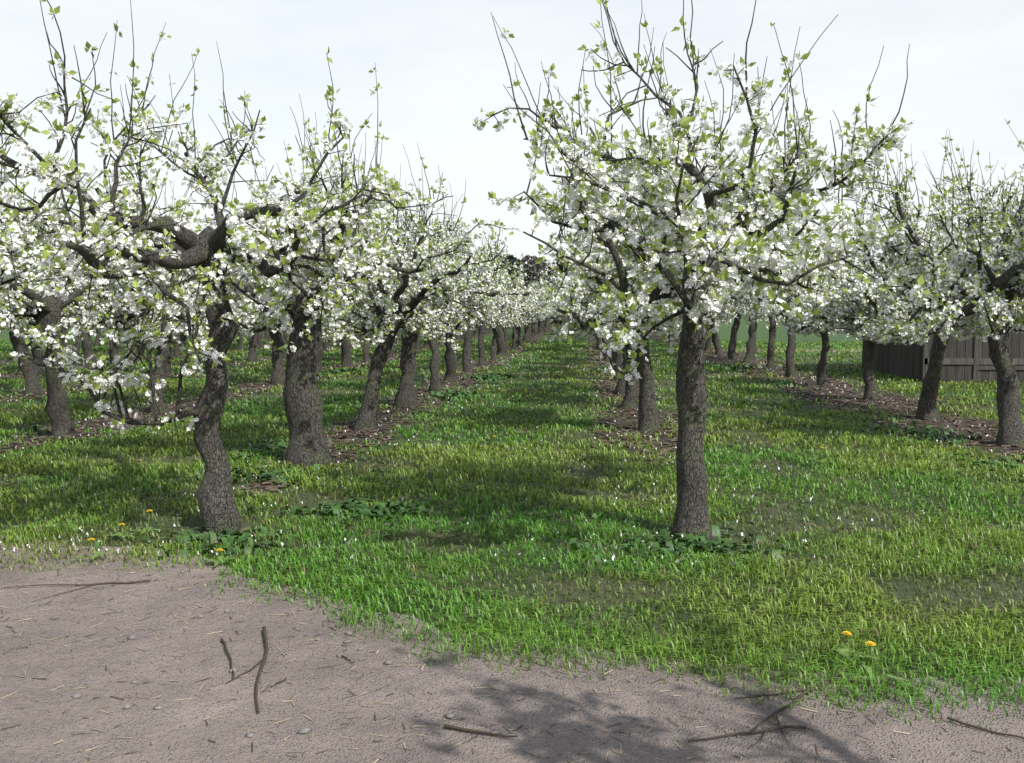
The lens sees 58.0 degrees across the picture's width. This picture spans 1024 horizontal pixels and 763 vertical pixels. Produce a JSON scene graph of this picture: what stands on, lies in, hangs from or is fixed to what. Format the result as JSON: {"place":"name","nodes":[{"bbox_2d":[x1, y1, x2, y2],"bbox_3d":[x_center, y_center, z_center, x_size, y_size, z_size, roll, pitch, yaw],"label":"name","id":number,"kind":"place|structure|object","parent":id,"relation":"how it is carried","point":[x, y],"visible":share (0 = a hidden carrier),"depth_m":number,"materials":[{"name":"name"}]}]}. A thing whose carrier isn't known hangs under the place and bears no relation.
{"place":"outdoors","nodes":[
{"label":"outdoors","id":0,"kind":"place"},
{"bbox_2d":[0,535,1023,762],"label":"dirt track","id":1,"kind":"structure","parent":0,"point":[39,736],"depth_m":3.33,"materials":[{"name":"brown soil"}]},
{"bbox_2d":[2,580,150,601],"bbox_3d":[-2.192,1.038,4.580,0.718,0.016,0.258,-1,4,-10],"label":"twig","id":2,"kind":"object","parent":1,"relation":"on","point":[86,585],"visible":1,"depth_m":4.68,"materials":[{"name":"wood"}]},
{"bbox_2d":[69,538,103,559],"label":"dandelion","id":3,"kind":"object","parent":1,"relation":"on","point":[97,553],"visible":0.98,"depth_m":5.16,"materials":[{"name":"yellow"}]},
{"bbox_2d":[203,549,231,566],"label":"dandelion","id":4,"kind":"object","parent":1,"relation":"on","point":[215,559],"visible":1,"depth_m":5.07,"materials":[{"name":"yellow"}]},
{"bbox_2d":[220,638,234,676],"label":"twig","id":5,"kind":"object","parent":1,"relation":"on","point":[225,646],"visible":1,"depth_m":3.73,"materials":[{"name":"wood"}]},
{"bbox_2d":[226,626,268,712],"bbox_3d":[-1.030,1.109,3.602,0.142,0.021,0.868,-1,4,-12],"label":"twig","id":6,"kind":"object","parent":1,"relation":"on","point":[264,659],"visible":1,"depth_m":3.59,"materials":[{"name":"wood"}]},
{"bbox_2d":[444,724,517,737],"bbox_3d":[-0.104,1.154,3.047,0.262,0.017,0.016,2,5,20],"label":"twig","id":7,"kind":"object","parent":1,"relation":"on","point":[447,726],"visible":1,"depth_m":3.05,"materials":[{"name":"wood"}]},
{"bbox_2d":[0,559,998,762],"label":"track stones","id":8,"kind":"object","parent":1,"relation":"on","point":[304,730],"visible":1,"depth_m":3.34,"materials":[{"name":"grey stone"}]},
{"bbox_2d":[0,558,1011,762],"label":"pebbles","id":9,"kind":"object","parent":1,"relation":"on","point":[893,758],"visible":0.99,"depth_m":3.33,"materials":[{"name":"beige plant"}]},
{"bbox_2d":[688,725,805,748],"bbox_3d":[0.782,1.157,3.004,0.420,0.018,0.097,-1,5,-17],"label":"twig","id":10,"kind":"object","parent":1,"relation":"on","point":[770,729],"visible":1,"depth_m":3.04,"materials":[{"name":"wood"}]},
{"bbox_2d":[734,668,845,743],"bbox_3d":[0.977,1.130,3.344,0.271,0.018,0.718,3,5,34],"label":"twig","id":11,"kind":"object","parent":1,"relation":"on","point":[801,695],"visible":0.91,"depth_m":3.33,"materials":[{"name":"brown wood"}]},
{"bbox_2d":[851,641,901,686],"bbox_3d":[1.336,1.057,3.465,0.178,0.160,0.195,-3,5,-32],"label":"dandelion","id":12,"kind":"object","parent":1,"relation":"on","point":[870,644],"visible":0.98,"depth_m":3.46,"materials":[{"name":"yellow"}]},
{"bbox_2d":[947,716,1023,738],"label":"twig","id":13,"kind":"object","parent":1,"relation":"on","point":[967,724],"visible":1,"depth_m":3.08,"materials":[{"name":"wood"}]},
{"bbox_2d":[0,311,1023,726],"bbox_3d":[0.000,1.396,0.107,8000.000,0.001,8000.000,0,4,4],"label":"ground","id":14,"kind":"structure","parent":0,"point":[762,333],"depth_m":6.42,"materials":[{"name":"green plant"}]},
{"bbox_2d":[0,176,64,394],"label":"pear tree","id":15,"kind":"object","parent":14,"relation":"on","point":[29,373],"visible":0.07,"depth_m":15.31,"materials":[{"name":"white plant"}]},
{"bbox_2d":[8,221,81,372],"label":"pear tree","id":16,"kind":"object","parent":14,"relation":"on","point":[36,352],"visible":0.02,"depth_m":20.47,"materials":[{"name":"white plant"}]},
{"bbox_2d":[60,326,71,348],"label":"pear tree","id":17,"kind":"object","parent":14,"relation":"on","point":[65,332],"depth_m":33.50,"materials":[{"name":"white plant"}]},
{"bbox_2d":[0,131,137,337],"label":"pear tree","id":18,"kind":"object","parent":14,"relation":"on","point":[22,251],"visible":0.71,"depth_m":7.31,"materials":[{"name":"white plant"}]},
{"bbox_2d":[65,290,91,355],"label":"pear tree","id":19,"kind":"object","parent":14,"relation":"on","point":[77,345],"depth_m":28.35,"materials":[{"name":"grey plant"}]},
{"bbox_2d":[37,184,138,381],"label":"pear tree","id":20,"kind":"object","parent":14,"relation":"on","point":[114,351],"visible":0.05,"depth_m":17.63,"materials":[{"name":"white plant"}]},
{"bbox_2d":[62,247,114,365],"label":"pear tree","id":21,"kind":"object","parent":14,"relation":"on","point":[86,342],"visible":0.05,"depth_m":23.08,"materials":[{"name":"grey plant"}]},
{"bbox_2d":[93,331,100,346],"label":"pear tree","id":22,"kind":"object","parent":14,"relation":"on","point":[97,340],"depth_m":35.70,"materials":[{"name":"grey plant"}]},
{"bbox_2d":[0,161,202,437],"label":"pear tree","id":23,"kind":"object","parent":14,"relation":"on","point":[46,312],"visible":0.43,"depth_m":10.10,"materials":[{"name":"white plant"}]},
{"bbox_2d":[108,523,134,537],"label":"dandelion","id":24,"kind":"object","parent":14,"relation":"on","point":[119,533],"visible":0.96,"depth_m":5.65,"materials":[{"name":"yellow"}]},
{"bbox_2d":[131,331,144,360],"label":"pear tree","id":25,"kind":"object","parent":14,"relation":"on","point":[136,353],"depth_m":25.52,"materials":[{"name":"grey plant"}]},
{"bbox_2d":[0,336,288,363],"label":"mulch strip","id":26,"kind":"object","parent":14,"relation":"on","point":[13,360],"visible":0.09,"depth_m":30.72,"materials":[{"name":"soil"}]},
{"bbox_2d":[130,510,160,533],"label":"dandelion","id":27,"kind":"object","parent":14,"relation":"on","point":[149,529],"visible":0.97,"depth_m":5.77,"materials":[{"name":"yellow"}]},
{"bbox_2d":[2,332,288,354],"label":"mulch strip","id":28,"kind":"object","parent":14,"relation":"on","point":[121,344],"visible":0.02,"depth_m":36.84,"materials":[{"name":"soil"}]},
{"bbox_2d":[41,166,256,413],"bbox_3d":[-4.950,-1.185,12.684,2.291,3.628,2.883,0,4,9],"label":"pear tree","id":29,"kind":"object","parent":14,"relation":"on","point":[121,324],"visible":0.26,"depth_m":12.10,"materials":[{"name":"white plant"}]},
{"bbox_2d":[123,291,198,373],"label":"pear tree","id":30,"kind":"object","parent":14,"relation":"on","point":[168,364],"depth_m":20.17,"materials":[{"name":"grey plant"}]},
{"bbox_2d":[174,328,180,356],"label":"pear tree","id":31,"kind":"object","parent":14,"relation":"on","point":[177,352],"depth_m":27.87,"materials":[{"name":"grey plant"}]},
{"bbox_2d":[178,326,186,346],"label":"pear tree","id":32,"kind":"object","parent":14,"relation":"on","point":[183,336],"depth_m":35.56,"materials":[{"name":"grey plant"}]},
{"bbox_2d":[0,326,437,378],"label":"mulch strip","id":33,"kind":"object","parent":14,"relation":"on","point":[15,375],"visible":0.06,"depth_m":20.50,"materials":[{"name":"soil"}]},
{"bbox_2d":[0,0,444,533],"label":"pear tree","id":34,"kind":"object","parent":14,"relation":"on","point":[208,250],"visible":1,"depth_m":5.61,"materials":[{"name":"white plant"}]},
{"bbox_2d":[173,213,286,395],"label":"pear tree","id":35,"kind":"object","parent":14,"relation":"on","point":[199,335],"visible":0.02,"depth_m":15.02,"materials":[{"name":"white plant"}]},
{"bbox_2d":[0,326,478,402],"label":"mulch strip","id":36,"kind":"object","parent":14,"relation":"on","point":[32,396],"visible":0.12,"depth_m":16.57,"materials":[{"name":"soil"}]},
{"bbox_2d":[237,323,242,349],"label":"pear tree","id":37,"kind":"object","parent":14,"relation":"on","point":[240,341],"visible":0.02,"depth_m":33.09,"materials":[{"name":"grey plant"}]},
{"bbox_2d":[241,259,273,361],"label":"pear tree","id":38,"kind":"object","parent":14,"relation":"on","point":[252,354],"depth_m":25.11,"materials":[{"name":"grey plant"}]},
{"bbox_2d":[0,325,523,452],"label":"mulch strip","id":39,"kind":"object","parent":14,"relation":"on","point":[89,423],"visible":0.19,"depth_m":11.86,"materials":[{"name":"soil"}]},
{"bbox_2d":[257,258,272,346],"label":"pear tree","id":40,"kind":"object","parent":14,"relation":"on","point":[259,340],"depth_m":35.36,"materials":[{"name":"grey plant"}]},
{"bbox_2d":[238,254,332,383],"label":"pear tree","id":41,"kind":"object","parent":14,"relation":"on","point":[278,376],"visible":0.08,"depth_m":17.57,"materials":[{"name":"white plant"}]},
{"bbox_2d":[245,289,354,373],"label":"pear tree","id":42,"kind":"object","parent":14,"relation":"on","point":[320,356],"visible":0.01,"depth_m":19.99,"materials":[{"name":"grey plant"}]},
{"bbox_2d":[259,263,372,367],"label":"pear tree","id":43,"kind":"object","parent":14,"relation":"on","point":[346,359],"visible":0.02,"depth_m":22.43,"materials":[{"name":"grey plant"}]},
{"bbox_2d":[112,65,520,466],"bbox_3d":[-1.848,-1.010,8.318,2.616,3.834,2.969,4,6,41],"label":"pear tree","id":44,"kind":"object","parent":14,"relation":"on","point":[303,408],"visible":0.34,"depth_m":8.36,"materials":[{"name":"white plant"}]},
{"bbox_2d":[323,341,329,349],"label":"pear tree","id":45,"kind":"object","parent":14,"relation":"on","point":[325,346],"visible":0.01,"depth_m":32.51,"materials":[{"name":"grey plant"}]},
{"bbox_2d":[349,282,383,361],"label":"pear tree","id":46,"kind":"object","parent":14,"relation":"on","point":[365,350],"visible":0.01,"depth_m":24.93,"materials":[{"name":"grey plant"}]},
{"bbox_2d":[267,143,509,431],"bbox_3d":[-1.547,-1.004,10.696,3.159,3.411,2.846,-1,1,4],"label":"pear tree","id":47,"kind":"object","parent":14,"relation":"on","point":[393,317],"visible":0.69,"depth_m":10.45,"materials":[{"name":"white plant"}]},
{"bbox_2d":[379,276,411,357],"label":"pear tree","id":48,"kind":"object","parent":14,"relation":"on","point":[390,355],"visible":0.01,"depth_m":27.41,"materials":[{"name":"white plant"}]},
{"bbox_2d":[325,187,469,407],"bbox_3d":[-1.768,-1.092,12.937,2.017,3.376,2.857,0,4,6],"label":"pear tree","id":49,"kind":"object","parent":14,"relation":"on","point":[406,395],"visible":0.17,"depth_m":13.24,"materials":[{"name":"white plant"}]},
{"bbox_2d":[243,328,552,496],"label":"mulch strip","id":50,"kind":"object","parent":14,"relation":"on","point":[350,451],"visible":0.3,"depth_m":11.34,"materials":[{"name":"soil"}]},
{"bbox_2d":[389,278,419,350],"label":"pear tree","id":51,"kind":"object","parent":14,"relation":"on","point":[401,332],"depth_m":29.87,"materials":[{"name":"grey plant"}]},
{"bbox_2d":[394,276,419,349],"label":"pear tree","id":52,"kind":"object","parent":14,"relation":"on","point":[418,345],"depth_m":32.43,"materials":[{"name":"grey plant"}]},
{"bbox_2d":[347,178,490,392],"bbox_3d":[-1.417,-1.458,15.829,2.583,3.570,2.976,-1,1,-20],"label":"pear tree","id":53,"kind":"object","parent":14,"relation":"on","point":[434,385],"visible":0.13,"depth_m":15.76,"materials":[{"name":"white plant"}]},
{"bbox_2d":[414,279,428,347],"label":"pear tree","id":54,"kind":"object","parent":14,"relation":"on","point":[426,344],"depth_m":34.86,"materials":[{"name":"grey plant"}]},
{"bbox_2d":[404,581,517,602],"bbox_3d":[-0.264,1.039,4.598,0.643,0.010,0.117,3,6,37],"label":"twig","id":55,"kind":"object","parent":14,"relation":"on","point":[460,591],"visible":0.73,"depth_m":4.57,"materials":[{"name":"wood"}]},
{"bbox_2d":[400,217,525,380],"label":"pear tree","id":56,"kind":"object","parent":14,"relation":"on","point":[451,360],"visible":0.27,"depth_m":18.10,"materials":[{"name":"white plant"}]},
{"bbox_2d":[428,223,516,372],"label":"pear tree","id":57,"kind":"object","parent":14,"relation":"on","point":[466,360],"visible":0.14,"depth_m":20.78,"materials":[{"name":"white plant"}]},
{"bbox_2d":[473,324,477,335],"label":"pear tree","id":58,"kind":"object","parent":14,"relation":"on","point":[475,333],"depth_m":50.00,"materials":[{"name":"grey plant"}]},
{"bbox_2d":[460,248,509,365],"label":"pear tree","id":59,"kind":"object","parent":14,"relation":"on","point":[481,349],"visible":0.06,"depth_m":23.30,"materials":[{"name":"white plant"}]},
{"bbox_2d":[466,257,522,360],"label":"pear tree","id":60,"kind":"object","parent":14,"relation":"on","point":[502,323],"visible":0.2,"depth_m":25.65,"materials":[{"name":"white plant"}]},
{"bbox_2d":[458,243,547,355],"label":"pear tree","id":61,"kind":"object","parent":14,"relation":"on","point":[500,341],"visible":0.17,"depth_m":28.15,"materials":[{"name":"white plant"}]},
{"bbox_2d":[497,254,520,280],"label":"tree","id":62,"kind":"object","parent":14,"relation":"on","point":[510,257],"visible":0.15,"depth_m":158.41,"materials":[{"name":"green plant"}]},
{"bbox_2d":[0,362,1023,570],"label":"weed leaves","id":63,"kind":"object","parent":14,"relation":"on","point":[330,508],"visible":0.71,"depth_m":6.29,"materials":[{"name":"green plant"}]},
{"bbox_2d":[0,338,1023,566],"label":"fallen petals","id":64,"kind":"object","parent":14,"relation":"on","point":[464,383],"visible":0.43,"depth_m":12.18,"materials":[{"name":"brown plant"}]},
{"bbox_2d":[502,268,533,352],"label":"pear tree","id":65,"kind":"object","parent":14,"relation":"on","point":[517,314],"visible":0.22,"depth_m":30.70,"materials":[{"name":"white plant"}]},
{"bbox_2d":[507,282,539,348],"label":"pear tree","id":66,"kind":"object","parent":14,"relation":"on","point":[515,335],"visible":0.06,"depth_m":33.13,"materials":[{"name":"white plant"}]},
{"bbox_2d":[506,277,548,343],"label":"pear tree","id":67,"kind":"object","parent":14,"relation":"on","point":[530,319],"visible":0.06,"depth_m":37.87,"materials":[{"name":"white plant"}]},
{"bbox_2d":[499,258,556,345],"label":"pear tree","id":68,"kind":"object","parent":14,"relation":"on","point":[533,318],"visible":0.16,"depth_m":34.99,"materials":[{"name":"white plant"}]},
{"bbox_2d":[512,255,548,288],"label":"tree","id":69,"kind":"object","parent":14,"relation":"on","point":[529,261],"visible":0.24,"depth_m":157.19,"materials":[{"name":"green plant"}]},
{"bbox_2d":[521,277,541,339],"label":"pear tree","id":70,"kind":"object","parent":14,"relation":"on","point":[532,320],"visible":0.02,"depth_m":43.05,"materials":[{"name":"brown plant"}]},
{"bbox_2d":[522,288,548,338],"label":"pear tree","id":71,"kind":"object","parent":14,"relation":"on","point":[533,331],"visible":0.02,"depth_m":45.66,"materials":[{"name":"brown plant"}]},
{"bbox_2d":[522,271,553,341],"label":"pear tree","id":72,"kind":"object","parent":14,"relation":"on","point":[526,337],"visible":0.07,"depth_m":40.63,"materials":[{"name":"white plant"}]},
{"bbox_2d":[523,257,556,287],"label":"tree","id":73,"kind":"object","parent":14,"relation":"on","point":[540,267],"visible":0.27,"depth_m":154.11,"materials":[{"name":"green plant"}]},
{"bbox_2d":[529,273,557,335],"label":"pear tree","id":74,"kind":"object","parent":14,"relation":"on","point":[551,307],"visible":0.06,"depth_m":48.09,"materials":[{"name":"white plant"}]},
{"bbox_2d":[533,274,556,333],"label":"pear tree","id":75,"kind":"object","parent":14,"relation":"on","point":[545,291],"visible":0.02,"depth_m":55.57,"materials":[{"name":"white plant"}]},
{"bbox_2d":[537,291,554,334],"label":"pear tree","id":76,"kind":"object","parent":14,"relation":"on","point":[539,328],"visible":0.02,"depth_m":53.14,"materials":[{"name":"brown plant"}]},
{"bbox_2d":[545,282,565,330],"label":"pear tree","id":77,"kind":"object","parent":14,"relation":"on","point":[546,326],"visible":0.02,"depth_m":62.97,"materials":[{"name":"white plant"}]},
{"bbox_2d":[547,248,572,279],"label":"tree","id":78,"kind":"object","parent":14,"relation":"on","point":[556,254],"visible":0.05,"depth_m":160.11,"materials":[{"name":"green plant"}]},
{"bbox_2d":[556,249,572,316],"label":"tree","id":79,"kind":"object","parent":14,"relation":"on","point":[560,265],"visible":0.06,"depth_m":148.25,"materials":[{"name":"white plant"}]},
{"bbox_2d":[534,209,622,381],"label":"pear tree","id":80,"kind":"object","parent":14,"relation":"on","point":[618,359],"visible":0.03,"depth_m":18.08,"materials":[{"name":"white plant"}]},
{"bbox_2d":[552,269,605,352],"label":"pear tree","id":81,"kind":"object","parent":14,"relation":"on","point":[603,341],"visible":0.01,"depth_m":30.03,"materials":[{"name":"white plant"}]},
{"bbox_2d":[570,263,601,349],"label":"pear tree","id":82,"kind":"object","parent":14,"relation":"on","point":[599,341],"visible":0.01,"depth_m":32.93,"materials":[{"name":"brown plant"}]},
{"bbox_2d":[579,295,610,360],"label":"pear tree","id":83,"kind":"object","parent":14,"relation":"on","point":[606,357],"visible":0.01,"depth_m":25.46,"materials":[{"name":"brown plant"}]},
{"bbox_2d":[576,259,618,371],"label":"pear tree","id":84,"kind":"object","parent":14,"relation":"on","point":[614,352],"visible":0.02,"depth_m":20.45,"materials":[{"name":"brown plant"}]},
{"bbox_2d":[552,183,678,394],"bbox_3d":[2.005,-1.393,15.081,2.117,3.655,2.885,-1,5,-15],"label":"pear tree","id":85,"kind":"object","parent":14,"relation":"on","point":[620,387],"visible":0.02,"depth_m":15.44,"materials":[{"name":"white plant"}]},
{"bbox_2d":[583,321,677,464],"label":"mulch strip","id":86,"kind":"object","parent":14,"relation":"on","point":[621,422],"visible":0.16,"depth_m":11.34,"materials":[{"name":"soil"}]},
{"bbox_2d":[537,125,726,432],"bbox_3d":[1.365,-0.961,10.485,2.488,3.469,2.799,-3,6,-38],"label":"pear tree","id":87,"kind":"object","parent":14,"relation":"on","point":[648,418],"visible":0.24,"depth_m":10.56,"materials":[{"name":"white plant"}]},
{"bbox_2d":[602,191,681,408],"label":"pear tree","id":88,"kind":"object","parent":14,"relation":"on","point":[630,400],"depth_m":13.15,"materials":[{"name":"brown plant"}]},
{"bbox_2d":[473,0,930,539],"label":"pear tree","id":89,"kind":"object","parent":14,"relation":"on","point":[707,263],"visible":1,"depth_m":5.30,"materials":[{"name":"white plant"}]},
{"bbox_2d":[672,312,731,350],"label":"pear tree","id":90,"kind":"object","parent":14,"relation":"on","point":[708,344],"visible":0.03,"depth_m":31.69,"materials":[{"name":"brown plant"}]},
{"bbox_2d":[674,294,734,354],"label":"pear tree","id":91,"kind":"object","parent":14,"relation":"on","point":[716,343],"visible":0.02,"depth_m":29.22,"materials":[{"name":"brown plant"}]},
{"bbox_2d":[710,284,768,357],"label":"pear tree","id":92,"kind":"object","parent":14,"relation":"on","point":[733,341],"visible":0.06,"depth_m":26.83,"materials":[{"name":"white plant"}]},
{"bbox_2d":[732,282,786,369],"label":"pear tree","id":93,"kind":"object","parent":14,"relation":"on","point":[772,327],"visible":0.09,"depth_m":21.79,"materials":[{"name":"white plant"}]},
{"bbox_2d":[729,283,790,363],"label":"pear tree","id":94,"kind":"object","parent":14,"relation":"on","point":[751,349],"visible":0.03,"depth_m":24.28,"materials":[{"name":"white plant"}]},
{"bbox_2d":[730,195,847,376],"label":"pear tree","id":95,"kind":"object","parent":14,"relation":"on","point":[790,370],"visible":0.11,"depth_m":19.53,"materials":[{"name":"white plant"}]},
{"bbox_2d":[790,401,839,402],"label":"fallen branch","id":96,"kind":"object","parent":14,"relation":"on","point":[816,401],"visible":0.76,"depth_m":13.92,"materials":[{"name":"wood"}]},
{"bbox_2d":[762,220,888,386],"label":"pear tree","id":97,"kind":"object","parent":14,"relation":"on","point":[823,333],"visible":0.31,"depth_m":17.00,"materials":[{"name":"white plant"}]},
{"bbox_2d":[820,447,832,463],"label":"dandelion","id":98,"kind":"object","parent":14,"relation":"on","point":[823,461],"visible":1,"depth_m":8.40,"materials":[{"name":"yellow"}]},
{"bbox_2d":[649,331,1023,463],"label":"mulch strip","id":99,"kind":"object","parent":14,"relation":"on","point":[964,423],"visible":0.32,"depth_m":13.33,"materials":[{"name":"soil"}]},
{"bbox_2d":[829,631,880,659],"bbox_3d":[1.363,1.055,3.687,0.119,0.130,0.197,-2,5,-27],"label":"dandelion","id":100,"kind":"object","parent":14,"relation":"on","point":[845,650],"visible":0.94,"depth_m":3.68,"materials":[{"name":"yellow"}]},
{"bbox_2d":[798,218,946,399],"bbox_3d":[5.522,-1.096,14.470,1.944,3.097,2.613,2,6,-17],"label":"pear tree","id":101,"kind":"object","parent":14,"relation":"on","point":[858,303],"visible":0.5,"depth_m":14.25,"materials":[{"name":"white plant"}]},
{"bbox_2d":[819,117,1023,419],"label":"pear tree","id":102,"kind":"object","parent":14,"relation":"on","point":[892,253],"visible":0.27,"depth_m":11.80,"materials":[{"name":"white plant"}]},
{"bbox_2d":[856,120,1023,446],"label":"pear tree","id":103,"kind":"object","parent":14,"relation":"on","point":[994,290],"visible":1,"depth_m":9.66,"materials":[{"name":"white plant"}]},
{"bbox_2d":[862,223,1023,382],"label":"shed","id":104,"kind":"structure","parent":14,"relation":"on","point":[966,360],"depth_m":18.00,"materials":[{"name":"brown wood"}]},
{"bbox_2d":[0,0,1023,288],"label":"sky","id":105,"kind":"structure","parent":0,"point":[437,62],"materials":[{"name":"white"}]},
{"bbox_2d":[726,349,860,351],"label":"farm track","id":106,"kind":"structure","parent":0,"point":[803,349],"depth_m":32.25,"materials":[{"name":"soil"}]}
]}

